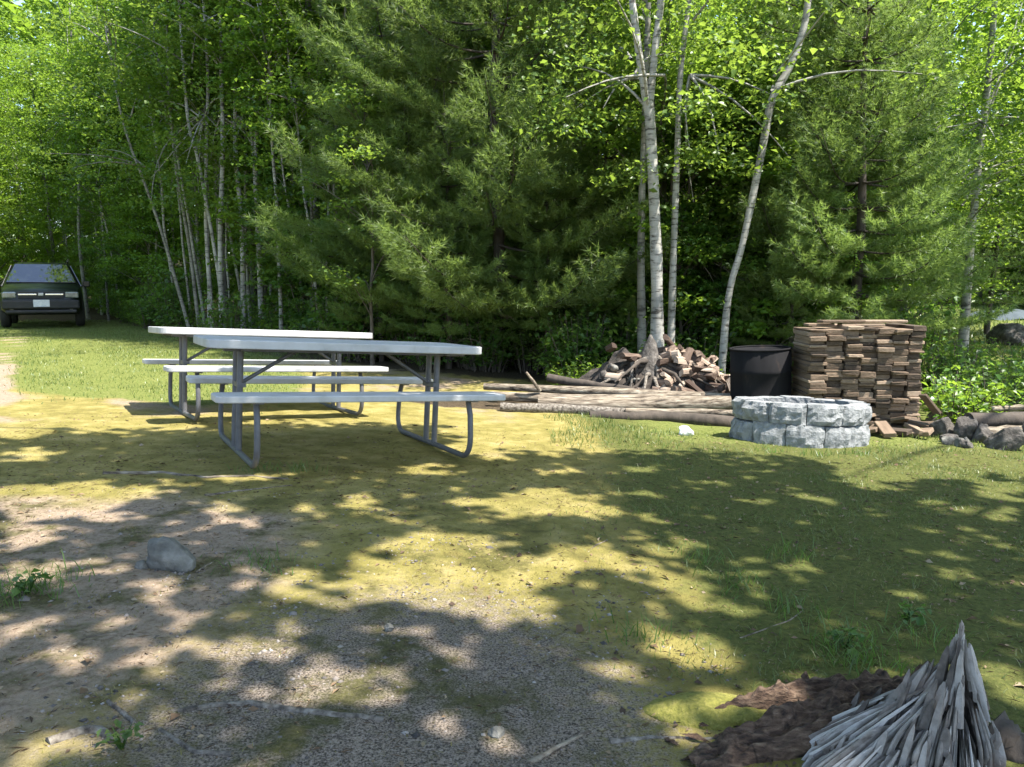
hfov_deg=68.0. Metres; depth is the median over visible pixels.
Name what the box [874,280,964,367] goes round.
shrub
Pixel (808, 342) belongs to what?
board
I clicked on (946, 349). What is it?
shrub
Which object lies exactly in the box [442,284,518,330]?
shrub
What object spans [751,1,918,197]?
maple tree
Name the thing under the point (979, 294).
beech tree
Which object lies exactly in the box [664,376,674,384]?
firewood piece
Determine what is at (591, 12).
pole sapling
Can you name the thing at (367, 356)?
shrub
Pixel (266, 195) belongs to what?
maple tree
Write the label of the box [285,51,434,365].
maple sapling
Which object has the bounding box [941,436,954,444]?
rubble stone
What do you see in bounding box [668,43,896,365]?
maple sapling
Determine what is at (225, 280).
maple tree
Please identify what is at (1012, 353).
shrub
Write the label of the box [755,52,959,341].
maple sapling
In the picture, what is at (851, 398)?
board
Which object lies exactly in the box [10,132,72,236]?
maple tree
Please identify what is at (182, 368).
picnic table
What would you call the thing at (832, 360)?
board
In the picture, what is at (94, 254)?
maple sapling
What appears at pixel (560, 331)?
shrub
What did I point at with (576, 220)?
white pine
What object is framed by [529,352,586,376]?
shrub
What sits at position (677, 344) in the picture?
shrub
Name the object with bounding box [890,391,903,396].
board
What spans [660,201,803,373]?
maple sapling
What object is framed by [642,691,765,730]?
moss cushion
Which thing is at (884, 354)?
board
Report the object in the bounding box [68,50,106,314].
pole sapling
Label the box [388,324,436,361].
shrub
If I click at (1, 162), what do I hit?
maple tree
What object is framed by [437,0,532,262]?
pole sapling
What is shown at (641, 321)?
birch tree
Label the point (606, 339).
shrub
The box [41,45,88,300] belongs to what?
pole sapling
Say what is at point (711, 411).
log
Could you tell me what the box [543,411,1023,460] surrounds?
edge grass
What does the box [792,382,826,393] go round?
board
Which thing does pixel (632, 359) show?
firewood piece
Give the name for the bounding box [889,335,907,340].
board
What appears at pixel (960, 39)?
maple tree
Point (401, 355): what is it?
shrub
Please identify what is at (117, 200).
maple sapling
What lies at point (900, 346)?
board
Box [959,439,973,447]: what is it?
rubble stone
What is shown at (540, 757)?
dead stick
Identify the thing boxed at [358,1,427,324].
pole sapling
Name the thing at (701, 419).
log
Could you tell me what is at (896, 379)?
board
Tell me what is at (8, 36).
maple tree
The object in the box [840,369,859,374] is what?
board
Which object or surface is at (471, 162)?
maple sapling
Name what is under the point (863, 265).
maple sapling
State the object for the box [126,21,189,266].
pole sapling
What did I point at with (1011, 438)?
pile stone
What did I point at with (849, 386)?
board
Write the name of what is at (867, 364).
board
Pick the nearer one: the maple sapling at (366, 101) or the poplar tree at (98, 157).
the maple sapling at (366, 101)
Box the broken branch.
[526,372,540,391]
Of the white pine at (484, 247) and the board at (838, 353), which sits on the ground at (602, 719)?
the white pine at (484, 247)
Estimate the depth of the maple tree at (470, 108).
14.42 m
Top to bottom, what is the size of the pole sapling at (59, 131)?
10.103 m
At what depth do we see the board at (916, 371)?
7.29 m
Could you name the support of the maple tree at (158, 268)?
on the ground at (602, 719)
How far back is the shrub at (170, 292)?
17.38 m
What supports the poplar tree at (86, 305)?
on the ground at (602, 719)
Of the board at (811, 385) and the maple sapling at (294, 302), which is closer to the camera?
the board at (811, 385)
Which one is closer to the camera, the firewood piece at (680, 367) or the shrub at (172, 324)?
the firewood piece at (680, 367)
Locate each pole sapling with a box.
[10,34,69,264]
[14,0,119,308]
[25,129,71,262]
[32,10,110,314]
[40,37,124,287]
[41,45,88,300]
[43,58,105,291]
[44,29,113,313]
[46,66,109,314]
[48,126,90,309]
[57,34,126,313]
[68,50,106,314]
[73,3,150,190]
[73,58,144,254]
[83,87,145,297]
[89,0,193,308]
[96,0,205,325]
[100,0,185,294]
[106,0,194,293]
[107,0,203,323]
[110,14,183,298]
[111,0,161,244]
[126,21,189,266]
[135,0,247,328]
[152,0,244,327]
[160,0,209,290]
[160,0,290,323]
[169,1,247,328]
[177,0,248,208]
[204,26,260,294]
[208,0,303,157]
[208,0,343,329]
[209,0,321,329]
[209,5,292,273]
[224,20,274,321]
[226,0,342,330]
[231,0,308,314]
[232,0,334,326]
[267,0,378,321]
[269,0,356,299]
[309,0,415,325]
[346,13,395,316]
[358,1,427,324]
[427,0,544,361]
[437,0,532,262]
[473,0,590,357]
[536,0,642,259]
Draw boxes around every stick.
[58,632,117,651]
[106,699,135,723]
[158,727,232,755]
[195,562,211,573]
[526,730,589,764]
[609,735,717,743]
[739,608,805,637]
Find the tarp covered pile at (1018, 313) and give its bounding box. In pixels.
[970,309,1023,319]
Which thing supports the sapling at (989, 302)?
on the ground at (602, 719)
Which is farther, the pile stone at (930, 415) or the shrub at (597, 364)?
the shrub at (597, 364)
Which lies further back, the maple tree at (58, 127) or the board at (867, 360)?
the maple tree at (58, 127)
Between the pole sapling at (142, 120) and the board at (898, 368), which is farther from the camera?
the pole sapling at (142, 120)
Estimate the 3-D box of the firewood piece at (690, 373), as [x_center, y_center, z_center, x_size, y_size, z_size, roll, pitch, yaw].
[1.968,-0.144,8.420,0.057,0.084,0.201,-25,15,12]
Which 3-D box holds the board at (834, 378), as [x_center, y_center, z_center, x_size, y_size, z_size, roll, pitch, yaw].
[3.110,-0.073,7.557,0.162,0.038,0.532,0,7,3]
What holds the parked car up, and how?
on the ground at (602, 719)
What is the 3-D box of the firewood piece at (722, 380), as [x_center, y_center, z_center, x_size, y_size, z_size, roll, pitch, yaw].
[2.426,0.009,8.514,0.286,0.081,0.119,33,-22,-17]
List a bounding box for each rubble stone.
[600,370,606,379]
[609,364,618,371]
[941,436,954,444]
[954,437,963,446]
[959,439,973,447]
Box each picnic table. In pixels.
[142,326,388,420]
[186,335,505,468]
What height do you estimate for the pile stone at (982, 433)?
0.235 m
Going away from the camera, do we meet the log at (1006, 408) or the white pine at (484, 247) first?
the log at (1006, 408)
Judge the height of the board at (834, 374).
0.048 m
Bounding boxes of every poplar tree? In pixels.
[2,0,113,318]
[5,0,198,326]
[25,0,147,320]
[38,0,162,299]
[72,0,261,328]
[81,0,251,327]
[110,0,280,327]
[117,0,301,326]
[145,25,299,328]
[147,0,316,328]
[174,0,363,327]
[199,0,430,329]
[235,0,441,301]
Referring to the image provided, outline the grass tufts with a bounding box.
[0,441,999,676]
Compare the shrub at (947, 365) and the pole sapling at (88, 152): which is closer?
the shrub at (947, 365)
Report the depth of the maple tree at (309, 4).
14.04 m
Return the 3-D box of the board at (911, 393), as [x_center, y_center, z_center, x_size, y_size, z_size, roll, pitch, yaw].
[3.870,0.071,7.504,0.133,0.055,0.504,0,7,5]
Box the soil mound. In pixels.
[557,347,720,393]
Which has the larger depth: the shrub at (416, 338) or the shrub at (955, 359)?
the shrub at (416, 338)
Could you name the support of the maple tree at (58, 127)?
on the ground at (602, 719)
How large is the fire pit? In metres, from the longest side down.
1.190 x 0.724 x 0.435 m
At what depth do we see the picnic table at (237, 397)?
4.95 m
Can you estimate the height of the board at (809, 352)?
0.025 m
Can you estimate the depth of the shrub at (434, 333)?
12.91 m
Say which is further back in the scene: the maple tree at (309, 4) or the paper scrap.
the maple tree at (309, 4)
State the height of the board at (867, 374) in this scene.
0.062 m
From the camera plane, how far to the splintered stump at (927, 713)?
1.73 m
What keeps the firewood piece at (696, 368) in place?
on the firewood piece
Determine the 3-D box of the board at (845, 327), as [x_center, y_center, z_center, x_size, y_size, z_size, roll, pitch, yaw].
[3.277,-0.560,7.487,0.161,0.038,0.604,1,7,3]
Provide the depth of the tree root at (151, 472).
4.35 m
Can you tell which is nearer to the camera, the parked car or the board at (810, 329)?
the board at (810, 329)
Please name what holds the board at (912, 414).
on the board
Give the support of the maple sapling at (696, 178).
on the ground at (602, 719)
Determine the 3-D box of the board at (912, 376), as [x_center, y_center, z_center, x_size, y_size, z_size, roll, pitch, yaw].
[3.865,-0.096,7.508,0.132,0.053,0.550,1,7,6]
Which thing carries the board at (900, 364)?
on the board at (898, 368)
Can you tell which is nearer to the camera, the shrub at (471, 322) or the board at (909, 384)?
the board at (909, 384)
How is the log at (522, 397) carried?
on the ground at (602, 719)
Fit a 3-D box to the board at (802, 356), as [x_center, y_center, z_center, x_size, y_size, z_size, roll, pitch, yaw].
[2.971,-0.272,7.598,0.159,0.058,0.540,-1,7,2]
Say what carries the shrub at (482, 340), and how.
on the ground at (602, 719)
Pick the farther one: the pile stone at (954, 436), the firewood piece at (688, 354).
the firewood piece at (688, 354)
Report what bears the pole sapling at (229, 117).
on the ground at (602, 719)
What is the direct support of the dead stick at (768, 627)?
on the ground at (602, 719)
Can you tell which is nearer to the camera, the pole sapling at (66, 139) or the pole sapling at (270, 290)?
the pole sapling at (270, 290)
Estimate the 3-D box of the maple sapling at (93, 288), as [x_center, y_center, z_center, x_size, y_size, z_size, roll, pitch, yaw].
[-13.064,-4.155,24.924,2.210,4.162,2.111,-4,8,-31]
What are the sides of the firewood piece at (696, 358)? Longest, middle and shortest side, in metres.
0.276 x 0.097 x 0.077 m
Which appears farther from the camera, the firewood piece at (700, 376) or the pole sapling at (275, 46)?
the pole sapling at (275, 46)
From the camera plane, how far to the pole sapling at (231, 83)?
14.90 m
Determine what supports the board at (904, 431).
on the ground at (602, 719)
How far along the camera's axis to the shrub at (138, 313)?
18.70 m
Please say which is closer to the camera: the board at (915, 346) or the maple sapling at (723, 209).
the board at (915, 346)
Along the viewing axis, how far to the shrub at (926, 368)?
11.14 m
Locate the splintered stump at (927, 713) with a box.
[680,620,1023,766]
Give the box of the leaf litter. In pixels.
[0,411,1023,766]
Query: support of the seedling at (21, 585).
on the ground at (602, 719)
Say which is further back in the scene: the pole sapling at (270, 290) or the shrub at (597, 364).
the pole sapling at (270, 290)
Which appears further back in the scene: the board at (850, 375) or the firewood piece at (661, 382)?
the firewood piece at (661, 382)
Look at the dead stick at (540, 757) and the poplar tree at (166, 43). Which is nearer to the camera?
the dead stick at (540, 757)
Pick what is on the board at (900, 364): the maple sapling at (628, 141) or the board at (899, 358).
the board at (899, 358)
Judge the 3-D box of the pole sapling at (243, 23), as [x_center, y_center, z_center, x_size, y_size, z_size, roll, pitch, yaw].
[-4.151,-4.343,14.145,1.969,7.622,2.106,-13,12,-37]
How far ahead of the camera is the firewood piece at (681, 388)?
8.08 m
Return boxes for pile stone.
[925,412,938,420]
[928,417,953,436]
[939,433,958,441]
[953,416,977,440]
[970,423,992,442]
[982,426,1023,450]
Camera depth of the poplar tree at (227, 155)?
14.99 m
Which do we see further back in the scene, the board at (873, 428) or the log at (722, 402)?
the log at (722, 402)
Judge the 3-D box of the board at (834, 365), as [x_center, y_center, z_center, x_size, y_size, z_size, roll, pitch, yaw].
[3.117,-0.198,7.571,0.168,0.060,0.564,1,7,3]
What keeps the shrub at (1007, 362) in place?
on the ground at (602, 719)
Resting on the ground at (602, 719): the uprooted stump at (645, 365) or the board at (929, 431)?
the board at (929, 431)
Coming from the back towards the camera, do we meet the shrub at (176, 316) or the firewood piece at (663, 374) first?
the shrub at (176, 316)
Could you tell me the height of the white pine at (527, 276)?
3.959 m
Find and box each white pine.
[242,0,542,358]
[292,0,684,370]
[316,150,436,361]
[376,82,525,368]
[435,0,752,324]
[479,113,619,374]
[525,85,676,337]
[680,0,979,341]
[713,0,1020,360]
[729,151,857,351]
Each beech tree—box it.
[0,80,70,269]
[0,159,47,281]
[57,22,194,252]
[115,1,354,318]
[510,0,786,307]
[545,1,703,313]
[878,42,981,311]
[943,68,1023,301]
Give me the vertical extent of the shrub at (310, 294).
1.299 m
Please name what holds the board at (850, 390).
on the board at (849, 394)
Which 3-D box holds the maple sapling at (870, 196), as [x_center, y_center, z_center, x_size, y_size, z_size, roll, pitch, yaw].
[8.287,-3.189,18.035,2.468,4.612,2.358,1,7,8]
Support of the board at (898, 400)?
on the board at (898, 404)
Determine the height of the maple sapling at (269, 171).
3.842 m
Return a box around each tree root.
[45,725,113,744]
[102,471,287,478]
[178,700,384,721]
[204,485,291,495]
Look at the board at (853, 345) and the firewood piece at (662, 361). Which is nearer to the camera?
the board at (853, 345)
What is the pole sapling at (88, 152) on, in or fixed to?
on the ground at (602, 719)
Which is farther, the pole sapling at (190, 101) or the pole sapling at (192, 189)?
the pole sapling at (192, 189)
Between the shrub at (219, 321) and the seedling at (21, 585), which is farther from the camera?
the shrub at (219, 321)
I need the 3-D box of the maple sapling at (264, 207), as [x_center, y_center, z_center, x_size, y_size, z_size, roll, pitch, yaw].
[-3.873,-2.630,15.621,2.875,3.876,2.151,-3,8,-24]
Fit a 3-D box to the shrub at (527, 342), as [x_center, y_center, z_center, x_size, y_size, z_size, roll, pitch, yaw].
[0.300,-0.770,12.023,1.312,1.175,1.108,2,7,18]
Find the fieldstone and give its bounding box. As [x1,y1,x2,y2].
[146,536,195,572]
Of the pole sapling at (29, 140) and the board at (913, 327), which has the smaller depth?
the board at (913, 327)
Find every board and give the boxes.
[792,348,825,353]
[792,352,824,361]
[792,357,826,365]
[792,366,822,373]
[792,369,827,380]
[792,377,825,388]
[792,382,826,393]
[792,387,821,395]
[792,390,822,398]
[793,327,827,331]
[793,329,824,335]
[793,342,826,347]
[793,350,827,356]
[793,361,823,371]
[793,375,824,382]
[794,337,824,343]
[794,344,824,351]
[795,334,826,340]
[804,323,834,325]
[812,327,843,334]
[817,320,865,322]
[822,359,841,362]
[822,394,839,396]
[823,341,842,345]
[823,372,842,376]
[823,397,841,399]
[824,345,842,351]
[824,363,843,368]
[824,369,841,372]
[825,324,863,329]
[825,335,845,340]
[825,356,844,358]
[825,381,841,386]
[825,387,840,393]
[826,351,843,355]
[827,377,841,380]
[837,323,884,326]
[840,357,858,360]
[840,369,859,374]
[840,379,857,383]
[840,384,857,389]
[840,391,858,396]
[840,395,857,400]
[841,350,860,353]
[841,390,859,391]
[842,344,862,347]
[842,347,861,350]
[842,361,860,364]
[842,377,857,378]
[843,329,858,335]
[843,339,859,343]
[843,365,860,369]
[843,375,858,376]
[844,354,863,357]
[846,336,862,338]
[857,398,875,402]
[858,358,876,362]
[858,377,874,381]
[858,381,875,383]
[858,383,873,385]
[858,386,872,388]
[858,389,870,391]
[858,392,872,398]
[859,327,877,330]
[859,331,874,333]
[859,334,876,337]
[859,370,875,377]
[860,338,873,342]
[860,342,874,345]
[860,365,874,370]
[861,352,876,357]
[861,363,874,365]
[862,346,875,349]
[865,320,907,322]
[869,424,877,432]
[871,389,891,394]
[871,403,890,408]
[871,417,889,421]
[872,384,889,389]
[872,407,887,413]
[873,393,891,398]
[874,327,895,333]
[874,336,889,338]
[874,339,892,343]
[874,371,889,374]
[874,380,892,384]
[874,421,895,437]
[875,334,891,335]
[875,343,893,346]
[875,346,894,352]
[875,358,892,364]
[875,364,891,370]
[875,374,889,379]
[875,400,890,403]
[876,352,892,357]
[876,427,911,435]
[878,414,889,418]
[879,326,912,332]
[885,323,926,331]
[888,406,904,410]
[888,412,904,416]
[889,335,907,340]
[889,362,908,365]
[889,378,905,380]
[890,371,908,374]
[890,374,905,377]
[890,381,906,385]
[890,385,903,390]
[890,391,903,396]
[890,397,908,403]
[890,403,905,406]
[890,416,919,421]
[892,333,909,334]
[892,340,908,343]
[892,355,906,361]
[892,365,904,370]
[893,344,907,348]
[893,349,907,354]
[898,427,933,436]
[902,378,919,382]
[903,390,920,396]
[903,395,920,399]
[903,422,927,436]
[904,353,918,358]
[904,369,920,373]
[904,373,920,379]
[904,382,921,386]
[904,387,921,390]
[904,405,919,410]
[905,363,920,368]
[905,413,919,415]
[906,402,921,405]
[907,337,922,340]
[907,348,921,350]
[907,359,921,362]
[908,331,925,337]
[908,341,924,344]
[908,345,922,347]
[908,351,924,352]
[908,418,928,427]
[918,394,941,413]
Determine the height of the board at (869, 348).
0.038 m
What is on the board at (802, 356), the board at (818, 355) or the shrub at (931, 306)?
the board at (818, 355)
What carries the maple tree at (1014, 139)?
on the ground at (602, 719)
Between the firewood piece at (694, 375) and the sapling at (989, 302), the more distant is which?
the sapling at (989, 302)
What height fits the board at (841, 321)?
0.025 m
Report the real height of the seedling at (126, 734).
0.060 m
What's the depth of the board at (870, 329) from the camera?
7.21 m
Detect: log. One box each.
[483,383,729,395]
[492,391,700,402]
[500,402,624,414]
[538,395,731,409]
[546,374,654,389]
[590,411,734,426]
[625,408,733,415]
[964,411,1023,426]
[987,425,1023,433]
[988,404,1023,411]
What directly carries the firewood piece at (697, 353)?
on the firewood piece at (696, 358)
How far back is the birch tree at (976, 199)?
13.35 m
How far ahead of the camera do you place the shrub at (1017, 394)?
8.48 m
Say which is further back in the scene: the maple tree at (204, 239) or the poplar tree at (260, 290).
the maple tree at (204, 239)
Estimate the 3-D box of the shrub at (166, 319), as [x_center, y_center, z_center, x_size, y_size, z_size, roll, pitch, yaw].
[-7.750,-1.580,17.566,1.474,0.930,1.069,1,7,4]
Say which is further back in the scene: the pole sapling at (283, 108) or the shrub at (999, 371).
the pole sapling at (283, 108)
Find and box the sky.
[5,0,1023,266]
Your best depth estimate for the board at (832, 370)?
7.29 m
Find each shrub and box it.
[109,297,132,321]
[109,303,132,322]
[129,295,170,326]
[129,296,163,328]
[131,315,159,328]
[137,263,206,326]
[137,290,168,326]
[145,296,200,326]
[156,297,216,327]
[162,319,184,326]
[185,314,215,327]
[198,289,260,328]
[224,288,270,328]
[238,314,288,329]
[246,304,294,329]
[246,310,271,328]
[260,319,313,352]
[284,315,309,329]
[299,286,376,360]
[304,291,390,358]
[313,306,391,361]
[343,327,391,361]
[367,278,442,363]
[379,333,430,362]
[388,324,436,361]
[402,329,454,370]
[413,313,471,358]
[436,312,499,367]
[436,317,501,369]
[437,307,512,371]
[437,311,483,367]
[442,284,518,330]
[446,330,509,370]
[459,321,532,372]
[468,338,519,368]
[498,317,558,373]
[505,303,558,368]
[524,327,607,375]
[526,328,614,378]
[528,321,617,374]
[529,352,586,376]
[533,307,631,367]
[536,324,633,360]
[539,301,613,375]
[543,362,592,385]
[557,366,599,385]
[569,302,667,361]
[572,352,606,373]
[624,338,696,353]
[664,316,747,373]
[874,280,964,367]
[919,344,953,385]
[919,365,1019,421]
[920,341,1004,393]
[920,382,1023,422]
[921,343,983,378]
[921,369,988,409]
[922,336,954,354]
[930,356,970,381]
[941,336,1001,366]
[945,356,1023,412]
[951,355,996,386]
[973,360,1022,378]
[985,357,1023,400]
[991,348,1023,378]
[996,342,1023,365]
[1000,354,1023,402]
[1005,381,1023,411]
[1011,352,1023,380]
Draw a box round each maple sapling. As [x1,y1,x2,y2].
[0,194,23,296]
[12,174,80,267]
[50,178,118,308]
[50,205,123,313]
[59,160,186,321]
[64,141,132,310]
[74,179,177,320]
[76,199,134,315]
[84,221,127,319]
[89,171,174,318]
[92,252,125,315]
[95,181,191,319]
[96,186,174,313]
[100,185,169,311]
[168,35,333,323]
[186,84,284,317]
[207,2,389,329]
[213,136,377,323]
[230,149,365,330]
[236,206,339,330]
[237,150,308,315]
[249,169,361,284]
[270,203,370,330]
[271,125,391,332]
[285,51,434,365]
[286,202,362,311]
[447,40,617,336]
[449,137,516,293]
[564,0,767,363]
[581,23,788,356]
[629,73,773,346]
[629,82,763,350]
[629,171,734,345]
[636,17,886,360]
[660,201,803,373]
[665,11,838,332]
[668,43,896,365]
[677,134,857,368]
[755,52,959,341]
[822,218,917,323]
[829,172,902,310]
[830,222,893,315]
[991,211,1023,302]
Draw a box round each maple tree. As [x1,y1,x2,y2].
[0,2,56,272]
[0,5,74,266]
[0,38,90,290]
[0,50,14,277]
[0,56,93,274]
[7,7,189,282]
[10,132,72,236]
[11,57,114,297]
[19,142,90,267]
[22,0,232,298]
[24,0,185,287]
[76,0,249,322]
[104,61,238,310]
[137,10,235,280]
[168,13,299,309]
[170,156,256,302]
[210,14,229,318]
[216,0,479,325]
[227,0,432,291]
[305,0,321,328]
[380,0,573,321]
[432,2,445,356]
[439,1,698,318]
[609,0,716,307]
[629,0,773,216]
[687,0,914,288]
[700,0,948,240]
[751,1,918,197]
[785,0,1023,319]
[851,0,1023,337]
[941,1,1023,237]
[948,103,1023,291]
[964,0,1023,239]
[972,131,1023,306]
[981,93,1023,303]
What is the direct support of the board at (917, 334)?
on the board at (914, 339)
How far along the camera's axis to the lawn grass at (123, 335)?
12.14 m
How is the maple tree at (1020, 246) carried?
on the ground at (602, 719)
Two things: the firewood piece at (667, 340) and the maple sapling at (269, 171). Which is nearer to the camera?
the firewood piece at (667, 340)
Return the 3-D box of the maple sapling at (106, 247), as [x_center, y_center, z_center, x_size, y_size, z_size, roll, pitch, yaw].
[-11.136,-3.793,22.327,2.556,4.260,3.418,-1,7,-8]
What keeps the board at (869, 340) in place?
on the board at (867, 344)
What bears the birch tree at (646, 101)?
on the ground at (602, 719)
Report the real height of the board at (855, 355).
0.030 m
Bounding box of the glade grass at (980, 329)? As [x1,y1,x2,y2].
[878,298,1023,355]
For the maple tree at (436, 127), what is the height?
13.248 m
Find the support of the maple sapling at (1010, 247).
on the ground at (602, 719)
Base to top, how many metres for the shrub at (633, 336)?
1.232 m
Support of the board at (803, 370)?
on the board at (824, 377)
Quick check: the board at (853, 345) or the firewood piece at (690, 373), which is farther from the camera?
the firewood piece at (690, 373)
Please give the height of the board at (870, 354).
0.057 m
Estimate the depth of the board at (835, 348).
7.31 m
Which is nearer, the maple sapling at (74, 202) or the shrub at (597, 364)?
the shrub at (597, 364)
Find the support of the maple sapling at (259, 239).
on the ground at (602, 719)
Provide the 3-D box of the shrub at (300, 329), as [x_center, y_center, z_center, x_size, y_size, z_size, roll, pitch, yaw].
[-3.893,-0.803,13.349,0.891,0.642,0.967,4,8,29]
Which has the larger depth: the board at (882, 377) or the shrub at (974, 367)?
the shrub at (974, 367)
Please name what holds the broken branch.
on the log at (522, 397)
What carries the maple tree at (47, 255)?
on the ground at (602, 719)
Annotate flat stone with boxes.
[134,560,147,568]
[384,623,393,631]
[488,726,504,738]
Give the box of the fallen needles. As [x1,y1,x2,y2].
[0,423,1023,766]
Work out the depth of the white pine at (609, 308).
10.94 m
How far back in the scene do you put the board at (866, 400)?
7.28 m
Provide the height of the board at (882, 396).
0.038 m
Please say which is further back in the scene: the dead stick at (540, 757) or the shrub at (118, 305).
the shrub at (118, 305)
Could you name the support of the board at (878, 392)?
on the board at (882, 396)
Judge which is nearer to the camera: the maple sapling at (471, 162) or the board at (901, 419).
the board at (901, 419)
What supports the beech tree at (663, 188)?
on the ground at (602, 719)
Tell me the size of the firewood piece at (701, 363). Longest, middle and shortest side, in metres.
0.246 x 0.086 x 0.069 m
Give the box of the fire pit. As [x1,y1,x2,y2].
[729,395,871,447]
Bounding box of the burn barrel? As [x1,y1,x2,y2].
[729,345,792,409]
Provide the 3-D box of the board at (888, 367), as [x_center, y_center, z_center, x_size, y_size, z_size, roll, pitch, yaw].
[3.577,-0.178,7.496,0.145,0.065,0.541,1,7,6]
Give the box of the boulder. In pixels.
[986,323,1023,345]
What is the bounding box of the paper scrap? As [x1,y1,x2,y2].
[679,425,693,435]
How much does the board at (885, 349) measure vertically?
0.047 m
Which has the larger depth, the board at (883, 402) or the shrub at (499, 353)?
the shrub at (499, 353)
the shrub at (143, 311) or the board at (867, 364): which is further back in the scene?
the shrub at (143, 311)
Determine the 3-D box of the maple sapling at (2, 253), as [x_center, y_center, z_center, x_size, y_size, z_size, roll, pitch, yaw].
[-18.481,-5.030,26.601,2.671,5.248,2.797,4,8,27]
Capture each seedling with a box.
[4,568,54,596]
[94,719,144,749]
[824,627,866,656]
[897,601,931,626]
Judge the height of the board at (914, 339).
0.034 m
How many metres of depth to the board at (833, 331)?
7.27 m
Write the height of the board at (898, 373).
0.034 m
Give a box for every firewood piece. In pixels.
[599,372,621,380]
[605,343,616,352]
[616,352,640,358]
[626,356,637,361]
[656,358,673,366]
[657,380,672,385]
[658,345,668,352]
[659,386,670,390]
[660,349,680,360]
[660,351,671,359]
[660,372,675,382]
[663,334,676,347]
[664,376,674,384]
[666,345,674,351]
[666,385,678,390]
[674,356,696,364]
[676,364,688,369]
[678,385,694,391]
[679,368,691,376]
[681,355,701,361]
[682,347,694,363]
[686,379,703,391]
[687,365,692,376]
[691,366,710,372]
[691,372,698,378]
[693,350,702,356]
[695,359,710,366]
[696,372,706,380]
[700,368,715,372]
[701,358,710,366]
[702,373,717,379]
[705,382,725,390]
[708,355,718,363]
[717,375,726,383]
[722,383,729,392]
[726,374,729,390]
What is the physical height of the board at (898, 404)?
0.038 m
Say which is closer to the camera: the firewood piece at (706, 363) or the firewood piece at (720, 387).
the firewood piece at (720, 387)
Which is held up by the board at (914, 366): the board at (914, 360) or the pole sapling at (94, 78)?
the board at (914, 360)
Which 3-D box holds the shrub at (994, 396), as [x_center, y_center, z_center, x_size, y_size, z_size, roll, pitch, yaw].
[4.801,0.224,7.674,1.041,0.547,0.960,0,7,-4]
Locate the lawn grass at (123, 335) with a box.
[0,318,350,413]
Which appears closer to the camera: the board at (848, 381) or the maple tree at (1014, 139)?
the board at (848, 381)
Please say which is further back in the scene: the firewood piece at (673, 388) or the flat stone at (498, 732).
the firewood piece at (673, 388)
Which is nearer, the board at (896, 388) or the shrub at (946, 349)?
the board at (896, 388)
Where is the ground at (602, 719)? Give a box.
[0,257,1023,766]
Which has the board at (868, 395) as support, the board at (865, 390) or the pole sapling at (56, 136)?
the board at (865, 390)
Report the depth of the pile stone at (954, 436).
6.65 m
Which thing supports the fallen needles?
on the ground at (602, 719)
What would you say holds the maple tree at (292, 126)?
on the ground at (602, 719)
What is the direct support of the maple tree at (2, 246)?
on the ground at (602, 719)
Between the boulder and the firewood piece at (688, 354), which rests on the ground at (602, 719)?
the boulder
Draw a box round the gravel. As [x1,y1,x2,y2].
[0,482,765,766]
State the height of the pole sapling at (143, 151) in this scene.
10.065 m
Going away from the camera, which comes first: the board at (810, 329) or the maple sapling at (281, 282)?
the board at (810, 329)
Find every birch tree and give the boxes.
[476,0,825,347]
[512,0,760,353]
[552,0,835,344]
[675,0,960,373]
[867,0,1023,352]
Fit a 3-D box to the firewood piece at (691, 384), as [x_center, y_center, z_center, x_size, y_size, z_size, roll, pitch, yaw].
[1.998,0.053,8.255,0.117,0.063,0.247,14,26,-51]
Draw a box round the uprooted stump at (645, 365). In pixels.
[588,335,722,389]
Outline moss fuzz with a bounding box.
[0,411,1023,766]
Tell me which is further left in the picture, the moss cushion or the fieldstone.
the fieldstone
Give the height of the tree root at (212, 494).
0.035 m
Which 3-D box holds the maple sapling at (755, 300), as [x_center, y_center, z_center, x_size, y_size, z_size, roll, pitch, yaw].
[3.375,-2.473,10.795,2.878,5.321,3.013,-3,8,-26]
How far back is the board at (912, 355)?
7.27 m
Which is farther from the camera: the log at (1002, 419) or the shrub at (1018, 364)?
the shrub at (1018, 364)
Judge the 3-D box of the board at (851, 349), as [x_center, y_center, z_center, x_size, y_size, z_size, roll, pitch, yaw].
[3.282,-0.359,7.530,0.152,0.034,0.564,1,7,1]
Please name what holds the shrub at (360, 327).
on the ground at (602, 719)
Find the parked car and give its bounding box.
[0,260,89,326]
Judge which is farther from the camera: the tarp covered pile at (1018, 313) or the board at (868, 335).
the tarp covered pile at (1018, 313)
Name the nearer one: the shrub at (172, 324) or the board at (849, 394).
the board at (849, 394)
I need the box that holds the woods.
[0,0,1023,302]
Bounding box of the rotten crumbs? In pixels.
[651,664,853,766]
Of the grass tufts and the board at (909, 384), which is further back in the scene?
the board at (909, 384)
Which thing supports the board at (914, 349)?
on the board at (916, 352)
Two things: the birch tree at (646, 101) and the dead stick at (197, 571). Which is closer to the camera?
the dead stick at (197, 571)
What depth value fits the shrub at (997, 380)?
8.51 m
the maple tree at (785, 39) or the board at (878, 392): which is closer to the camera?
the board at (878, 392)

